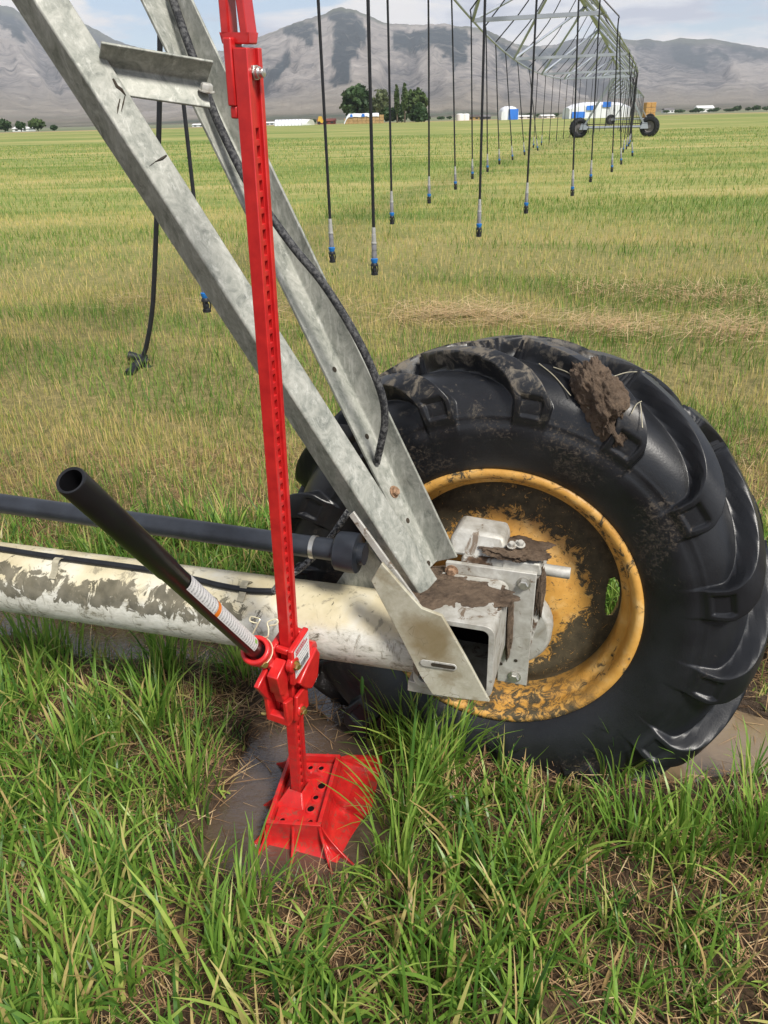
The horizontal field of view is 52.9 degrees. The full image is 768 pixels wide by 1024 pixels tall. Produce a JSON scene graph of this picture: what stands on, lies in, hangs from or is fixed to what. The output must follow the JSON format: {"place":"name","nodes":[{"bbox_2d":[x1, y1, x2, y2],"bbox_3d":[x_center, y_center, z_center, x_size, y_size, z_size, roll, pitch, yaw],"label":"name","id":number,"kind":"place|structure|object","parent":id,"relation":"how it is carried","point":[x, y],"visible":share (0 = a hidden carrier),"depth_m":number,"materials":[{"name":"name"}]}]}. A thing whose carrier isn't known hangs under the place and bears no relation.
{"place":"outdoors","nodes":[
{"label":"outdoors","id":0,"kind":"place"},
{"bbox_2d":[12,127,35,131],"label":"house","id":1,"kind":"structure","parent":0,"point":[14,129],"depth_m":303.41,"materials":[{"name":"white paint"}]},
{"bbox_2d":[192,123,201,126],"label":"house","id":2,"kind":"structure","parent":0,"point":[196,125],"depth_m":303.42,"materials":[{"name":"white paint"}]},
{"bbox_2d":[317,118,336,123],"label":"barn","id":3,"kind":"structure","parent":0,"point":[331,121],"depth_m":258.85,"materials":[{"name":"red"}]},
{"bbox_2d":[9,7,689,128],"bbox_3d":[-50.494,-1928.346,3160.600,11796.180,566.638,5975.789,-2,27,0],"label":"mountain","id":4,"kind":"structure","parent":0,"point":[291,66],"depth_m":3231.75,"materials":[{"name":"grey stone"}]},
{"bbox_2d":[0,109,767,1023],"bbox_3d":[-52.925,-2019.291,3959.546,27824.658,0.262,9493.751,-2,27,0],"label":"field ground","id":5,"kind":"structure","parent":0,"point":[680,123],"depth_m":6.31,"materials":[{"name":"green plant"}]},
{"bbox_2d":[0,118,11,130],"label":"tree","id":6,"kind":"object","parent":5,"relation":"on","point":[5,125],"visible":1,"depth_m":292.39,"materials":[{"name":"green plant"}]},
{"bbox_2d":[15,121,25,131],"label":"tree","id":7,"kind":"object","parent":5,"relation":"on","point":[18,124],"visible":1,"depth_m":292.70,"materials":[{"name":"green plant"}]},
{"bbox_2d":[27,118,45,130],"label":"tree","id":8,"kind":"object","parent":5,"relation":"on","point":[37,124],"visible":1,"depth_m":292.19,"materials":[{"name":"green plant"}]},
{"bbox_2d":[49,125,57,130],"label":"tree","id":9,"kind":"object","parent":5,"relation":"on","point":[53,127],"visible":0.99,"depth_m":293.47,"materials":[{"name":"green plant"}]},
{"bbox_2d":[274,119,314,125],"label":"greenhouse","id":10,"kind":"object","parent":5,"relation":"on","point":[289,122],"visible":0.99,"depth_m":234.24,"materials":[{"name":"white paint"}]},
{"bbox_2d":[251,753,381,873],"bbox_3d":[-0.186,0.700,1.873,0.304,0.091,0.384,-2,30,12],"label":"jack base","id":11,"kind":"object","parent":5,"relation":"on","point":[327,813],"visible":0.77,"depth_m":1.83,"materials":[{"name":"red"}]},
{"bbox_2d":[56,0,321,809],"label":"farm jack","id":12,"kind":"object","parent":11,"relation":"on","point":[288,656],"visible":0.98,"depth_m":1.27,"materials":[{"name":"red metal"}]},
{"bbox_2d":[318,116,322,124],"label":"loader","id":13,"kind":"object","parent":5,"relation":"on","point":[320,120],"visible":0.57,"depth_m":249.51,"materials":[{"name":"yellow metal"}]},
{"bbox_2d":[339,83,373,115],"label":"tree","id":14,"kind":"object","parent":5,"relation":"on","point":[355,98],"visible":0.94,"depth_m":249.29,"materials":[{"name":"green plant"}]},
{"bbox_2d":[344,113,378,123],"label":"tarpaulin","id":15,"kind":"object","parent":5,"relation":"on","point":[359,115],"visible":0.86,"depth_m":238.29,"materials":[{"name":"white plastic"}]},
{"bbox_2d":[372,88,388,114],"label":"tree","id":16,"kind":"object","parent":5,"relation":"on","point":[380,101],"visible":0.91,"depth_m":247.55,"materials":[{"name":"green plant"}]},
{"bbox_2d":[0,0,767,785],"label":"irrigation tower","id":17,"kind":"structure","parent":5,"relation":"on","point":[482,522],"depth_m":1.70,"materials":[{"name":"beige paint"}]},
{"bbox_2d":[454,0,637,79],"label":"irrigation span","id":18,"kind":"object","parent":17,"relation":"attached to","point":[591,11],"visible":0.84,"depth_m":19.44,"materials":[{"name":"silver metal"}]},
{"bbox_2d":[124,35,162,375],"bbox_3d":[-1.433,-2.171,4.536,0.658,2.835,0.295,-2,27,0],"label":"loose drop hose","id":19,"kind":"object","parent":18,"relation":"hanging from","point":[155,232],"visible":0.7,"depth_m":5.00,"materials":[{"name":"black rubber"}]},
{"bbox_2d":[182,105,211,312],"bbox_3d":[-0.907,-2.800,3.707,0.437,3.670,0.071,5,28,13],"label":"drop hose","id":20,"kind":"object","parent":18,"relation":"hanging from","point":[205,304],"visible":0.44,"depth_m":4.22,"materials":[{"name":"plastic"}]},
{"bbox_2d":[317,0,335,262],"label":"drop hose","id":21,"kind":"object","parent":18,"relation":"hanging from","point":[331,247],"visible":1,"depth_m":5.68,"materials":[{"name":"plastic"}]},
{"bbox_2d":[366,0,378,275],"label":"drop hose","id":22,"kind":"object","parent":18,"relation":"hanging from","point":[374,264],"visible":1,"depth_m":5.15,"materials":[{"name":"plastic"}]},
{"bbox_2d":[386,0,394,224],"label":"drop hose","id":23,"kind":"object","parent":18,"relation":"hanging from","point":[392,220],"visible":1,"depth_m":7.71,"materials":[{"name":"plastic"}]},
{"bbox_2d":[427,0,430,203],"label":"drop hose","id":24,"kind":"object","parent":18,"relation":"hanging from","point":[429,195],"visible":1,"depth_m":9.52,"materials":[{"name":"plastic"}]},
{"bbox_2d":[451,0,456,189],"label":"drop hose","id":25,"kind":"object","parent":18,"relation":"hanging from","point":[455,183],"visible":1,"depth_m":11.27,"materials":[{"name":"plastic"}]},
{"bbox_2d":[470,0,477,178],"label":"drop hose","id":26,"kind":"object","parent":18,"relation":"hanging from","point":[472,173],"visible":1,"depth_m":13.17,"materials":[{"name":"plastic"}]},
{"bbox_2d":[476,0,485,236],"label":"drop hose","id":27,"kind":"object","parent":18,"relation":"hanging from","point":[478,228],"visible":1,"depth_m":6.73,"materials":[{"name":"plastic"}]},
{"bbox_2d":[485,0,504,171],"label":"drop hose","id":28,"kind":"object","parent":18,"relation":"hanging from","point":[487,168],"visible":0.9,"depth_m":14.71,"materials":[{"name":"plastic"}]},
{"bbox_2d":[495,0,528,164],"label":"drop hose","id":29,"kind":"object","parent":18,"relation":"hanging from","point":[499,162],"visible":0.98,"depth_m":16.79,"materials":[{"name":"plastic"}]},
{"bbox_2d":[505,0,543,159],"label":"drop hose","id":30,"kind":"object","parent":18,"relation":"hanging from","point":[512,158],"visible":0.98,"depth_m":18.32,"materials":[{"name":"plastic"}]},
{"bbox_2d":[523,0,537,213],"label":"drop hose","id":31,"kind":"object","parent":18,"relation":"hanging from","point":[526,203],"visible":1,"depth_m":8.26,"materials":[{"name":"plastic"}]},
{"bbox_2d":[517,0,560,154],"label":"drop hose","id":32,"kind":"object","parent":18,"relation":"hanging from","point":[519,82],"visible":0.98,"depth_m":20.50,"materials":[{"name":"plastic"}]},
{"bbox_2d":[529,0,575,150],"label":"drop hose","id":33,"kind":"object","parent":18,"relation":"hanging from","point":[530,77],"visible":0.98,"depth_m":22.70,"materials":[{"name":"plastic"}]},
{"bbox_2d":[533,3,591,147],"bbox_3d":[5.626,-13.810,24.500,1.559,4.059,0.072,7,28,17],"label":"drop hose","id":34,"kind":"object","parent":18,"relation":"hanging from","point":[536,93],"visible":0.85,"depth_m":24.93,"materials":[{"name":"plastic"}]},
{"bbox_2d":[541,17,586,144],"bbox_3d":[6.293,-14.825,26.453,1.558,4.059,0.058,7,28,16],"label":"drop hose","id":35,"kind":"object","parent":18,"relation":"hanging from","point":[545,81],"visible":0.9,"depth_m":26.70,"materials":[{"name":"plastic"}]},
{"bbox_2d":[549,16,597,141],"bbox_3d":[6.973,-15.839,28.406,1.532,4.045,0.041,7,28,16],"label":"drop hose","id":36,"kind":"object","parent":18,"relation":"hanging from","point":[553,80],"visible":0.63,"depth_m":28.66,"materials":[{"name":"black rubber"}]},
{"bbox_2d":[570,0,579,195],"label":"drop hose","id":37,"kind":"object","parent":18,"relation":"hanging from","point":[572,187],"visible":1,"depth_m":9.97,"materials":[{"name":"plastic"}]},
{"bbox_2d":[556,28,595,140],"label":"drop hose","id":38,"kind":"object","parent":18,"relation":"hanging from","point":[559,91],"visible":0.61,"depth_m":30.66,"materials":[{"name":"black rubber"}]},
{"bbox_2d":[563,33,605,138],"bbox_3d":[8.359,-17.843,32.301,1.418,4.006,0.054,7,28,16],"label":"drop hose","id":39,"kind":"object","parent":18,"relation":"hanging from","point":[566,90],"visible":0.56,"depth_m":32.59,"materials":[{"name":"black rubber"}]},
{"bbox_2d":[569,34,607,137],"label":"drop hose","id":40,"kind":"object","parent":18,"relation":"hanging from","point":[573,89],"visible":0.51,"depth_m":34.49,"materials":[{"name":"black rubber"}]},
{"bbox_2d":[576,43,604,135],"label":"drop hose","id":41,"kind":"object","parent":18,"relation":"hanging from","point":[579,93],"visible":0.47,"depth_m":36.46,"materials":[{"name":"black rubber"}]},
{"bbox_2d":[582,48,606,134],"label":"drop hose","id":42,"kind":"object","parent":18,"relation":"hanging from","point":[585,95],"visible":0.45,"depth_m":38.43,"materials":[{"name":"black rubber"}]},
{"bbox_2d":[589,0,600,181],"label":"drop hose","id":43,"kind":"object","parent":18,"relation":"hanging from","point":[590,177],"visible":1,"depth_m":11.92,"materials":[{"name":"plastic"}]},
{"bbox_2d":[588,52,608,132],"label":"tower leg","id":44,"kind":"object","parent":18,"relation":"hanging from","point":[591,97],"visible":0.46,"depth_m":40.32,"materials":[{"name":"silver metal"}]},
{"bbox_2d":[604,0,619,171],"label":"drop hose","id":45,"kind":"object","parent":18,"relation":"hanging from","point":[617,14],"visible":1,"depth_m":13.81,"materials":[{"name":"plastic"}]},
{"bbox_2d":[606,17,621,164],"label":"drop hose","id":46,"kind":"object","parent":18,"relation":"hanging from","point":[620,101],"visible":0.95,"depth_m":15.91,"materials":[{"name":"plastic"}]},
{"bbox_2d":[592,3,637,146],"bbox_3d":[7.066,-13.594,24.003,1.555,4.059,0.074,7,28,16],"label":"drop hose","id":47,"kind":"object","parent":18,"relation":"hanging from","point":[634,93],"visible":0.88,"depth_m":24.03,"materials":[{"name":"plastic"}]},
{"bbox_2d":[596,8,637,143],"bbox_3d":[7.675,-14.521,25.786,1.557,4.059,0.074,7,28,16],"label":"drop hose","id":48,"kind":"object","parent":18,"relation":"hanging from","point":[634,98],"visible":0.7,"depth_m":25.89,"materials":[{"name":"plastic"}]},
{"bbox_2d":[603,15,632,155],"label":"drop hose","id":49,"kind":"object","parent":18,"relation":"hanging from","point":[630,92],"visible":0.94,"depth_m":18.75,"materials":[{"name":"plastic"}]},
{"bbox_2d":[606,21,633,152],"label":"drop hose","id":50,"kind":"object","parent":18,"relation":"hanging from","point":[627,108],"visible":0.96,"depth_m":20.72,"materials":[{"name":"plastic"}]},
{"bbox_2d":[604,15,635,148],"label":"drop hose","id":51,"kind":"object","parent":18,"relation":"hanging from","point":[630,106],"visible":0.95,"depth_m":22.45,"materials":[{"name":"plastic"}]},
{"bbox_2d":[612,41,632,134],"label":"drop hose","id":52,"kind":"object","parent":18,"relation":"hanging from","point":[631,91],"visible":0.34,"depth_m":36.74,"materials":[{"name":"black rubber"}]},
{"bbox_2d":[608,74,643,98],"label":"irrigation span","id":53,"kind":"object","parent":18,"relation":"attached to","point":[637,90],"visible":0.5,"depth_m":66.95,"materials":[{"name":"silver metal"}]},
{"bbox_2d":[539,356,651,447],"bbox_3d":[0.515,-0.248,1.649,0.288,0.186,0.254,-8,28,-13],"label":"mud clod","id":54,"kind":"object","parent":17,"relation":"on","point":[600,392],"visible":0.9,"depth_m":1.57,"materials":[{"name":"brown soil"}]},
{"bbox_2d":[0,476,767,1023],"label":"grass","id":55,"kind":"structure","parent":5,"relation":"on","point":[58,988],"depth_m":1.63,"materials":[{"name":"green plant"}]},
{"bbox_2d":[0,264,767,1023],"bbox_3d":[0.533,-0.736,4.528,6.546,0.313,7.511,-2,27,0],"label":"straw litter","id":56,"kind":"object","parent":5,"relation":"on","point":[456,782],"visible":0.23,"depth_m":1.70,"materials":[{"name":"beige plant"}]},
{"bbox_2d":[0,611,767,888],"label":"puddle","id":57,"kind":"object","parent":5,"relation":"on","point":[257,795],"depth_m":2.00,"materials":[{"name":"liquid"}]},
{"bbox_2d":[360,676,366,746],"bbox_3d":[-0.045,0.477,1.800,0.008,0.457,0.280,-2,27,-1],"label":"seed stalk","id":58,"kind":"object","parent":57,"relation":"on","point":[361,685],"visible":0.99,"depth_m":1.59,"materials":[{"name":"green plant"}]},
{"bbox_2d":[380,106,399,121],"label":"tree","id":59,"kind":"object","parent":5,"relation":"on","point":[385,112],"visible":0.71,"depth_m":248.21,"materials":[{"name":"green plant"}]},
{"bbox_2d":[394,84,399,122],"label":"tree","id":60,"kind":"object","parent":5,"relation":"on","point":[396,100],"visible":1,"depth_m":244.32,"materials":[{"name":"green plant"}]},
{"bbox_2d":[398,103,407,121],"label":"tree","id":61,"kind":"object","parent":5,"relation":"on","point":[401,115],"visible":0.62,"depth_m":250.71,"materials":[{"name":"green plant"}]},
{"bbox_2d":[401,82,407,121],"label":"tree","id":62,"kind":"object","parent":5,"relation":"on","point":[404,101],"visible":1,"depth_m":243.19,"materials":[{"name":"green plant"}]},
{"bbox_2d":[406,87,427,114],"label":"tree","id":63,"kind":"object","parent":5,"relation":"on","point":[414,96],"visible":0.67,"depth_m":253.22,"materials":[{"name":"green plant"}]},
{"bbox_2d":[407,101,430,121],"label":"tree","id":64,"kind":"object","parent":5,"relation":"on","point":[419,113],"visible":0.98,"depth_m":246.64,"materials":[{"name":"green plant"}]},
{"bbox_2d":[456,113,463,120],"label":"storage tank","id":65,"kind":"object","parent":5,"relation":"on","point":[459,116],"visible":1,"depth_m":266.59,"materials":[{"name":"white paint"}]},
{"bbox_2d":[464,113,468,119],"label":"storage tank","id":66,"kind":"object","parent":5,"relation":"on","point":[466,116],"visible":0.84,"depth_m":267.24,"materials":[{"name":"white paint"}]},
{"bbox_2d":[469,115,479,119],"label":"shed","id":67,"kind":"structure","parent":5,"relation":"on","point":[475,117],"depth_m":294.39,"materials":[{"name":"beige glass"}]},
{"bbox_2d":[479,115,491,118],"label":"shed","id":68,"kind":"structure","parent":5,"relation":"on","point":[485,116],"depth_m":307.78,"materials":[{"name":"grey glass"}]},
{"bbox_2d":[482,782,500,797],"bbox_3d":[0.257,0.684,1.862,0.050,0.057,0.035,-2,27,0],"label":"weed","id":69,"kind":"object","parent":5,"relation":"on","point":[490,789],"visible":0.69,"depth_m":1.85,"materials":[{"name":"green plant"}]},
{"bbox_2d":[498,106,518,119],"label":"tarped stack","id":70,"kind":"object","parent":5,"relation":"on","point":[503,113],"visible":0.91,"depth_m":240.45,"materials":[{"name":"white plastic"}]},
{"bbox_2d":[518,115,529,118],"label":"trailer","id":71,"kind":"object","parent":5,"relation":"on","point":[525,116],"visible":0.6,"depth_m":276.72,"materials":[{"name":"white paint"}]},
{"bbox_2d":[538,114,554,117],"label":"trailer","id":72,"kind":"object","parent":5,"relation":"on","point":[548,116],"visible":0.75,"depth_m":277.14,"materials":[{"name":"white paint"}]},
{"bbox_2d":[562,102,629,118],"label":"tarped stack","id":73,"kind":"object","parent":5,"relation":"on","point":[580,113],"visible":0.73,"depth_m":218.14,"materials":[{"name":"white plastic"}]},
{"bbox_2d":[569,72,659,137],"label":"irrigation tower","id":74,"kind":"structure","parent":5,"relation":"on","point":[648,126],"depth_m":49.53,"materials":[{"name":"silver metal"}]},
{"bbox_2d":[606,95,654,124],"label":"irrigation tower","id":75,"kind":"structure","parent":5,"relation":"on","point":[634,118],"depth_m":97.33,"materials":[{"name":"silver metal"}]},
{"bbox_2d":[674,109,684,112],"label":"tree","id":76,"kind":"object","parent":5,"relation":"on","point":[679,111],"visible":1,"depth_m":462.45,"materials":[{"name":"green plant"}]},
{"bbox_2d":[693,108,704,111],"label":"tree","id":77,"kind":"object","parent":5,"relation":"on","point":[700,109],"visible":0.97,"depth_m":461.83,"materials":[{"name":"green plant"}]},
{"bbox_2d":[723,108,735,111],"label":"tree","id":78,"kind":"object","parent":5,"relation":"on","point":[729,109],"visible":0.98,"depth_m":462.10,"materials":[{"name":"green plant"}]},
{"bbox_2d":[733,105,741,110],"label":"tree","id":79,"kind":"object","parent":5,"relation":"on","point":[737,107],"visible":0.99,"depth_m":462.14,"materials":[{"name":"green plant"}]},
{"bbox_2d":[751,105,760,110],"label":"tree","id":80,"kind":"object","parent":5,"relation":"on","point":[757,107],"visible":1,"depth_m":462.28,"materials":[{"name":"green plant"}]},
{"bbox_2d":[0,5,767,126],"bbox_3d":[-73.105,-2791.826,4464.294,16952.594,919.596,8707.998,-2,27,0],"label":"mountain range","id":81,"kind":"structure","parent":0,"point":[684,73],"depth_m":4016.18,"materials":[{"name":"grey stone"}]},
{"bbox_2d":[0,0,767,51],"label":"sky","id":82,"kind":"structure","parent":0,"point":[745,22],"materials":[{"name":"grey"}]},
{"bbox_2d":[661,108,674,112],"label":"house","id":83,"kind":"structure","parent":0,"point":[671,110],"depth_m":481.48,"materials":[{"name":"white paint"}]},
{"bbox_2d":[694,105,714,111],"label":"house","id":84,"kind":"structure","parent":0,"point":[706,107],"depth_m":481.46,"materials":[{"name":"white paint"}]},
{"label":"hay bale","id":85,"kind":"object","parent":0,"visible":0},
{"bbox_2d":[643,108,650,112],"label":"hay bale","id":86,"kind":"object","parent":85,"relation":"on","point":[647,110],"visible":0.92,"depth_m":178.15},
{"bbox_2d":[643,102,651,107],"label":"hay bale","id":87,"kind":"object","parent":86,"relation":"on","point":[647,104],"visible":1,"depth_m":177.60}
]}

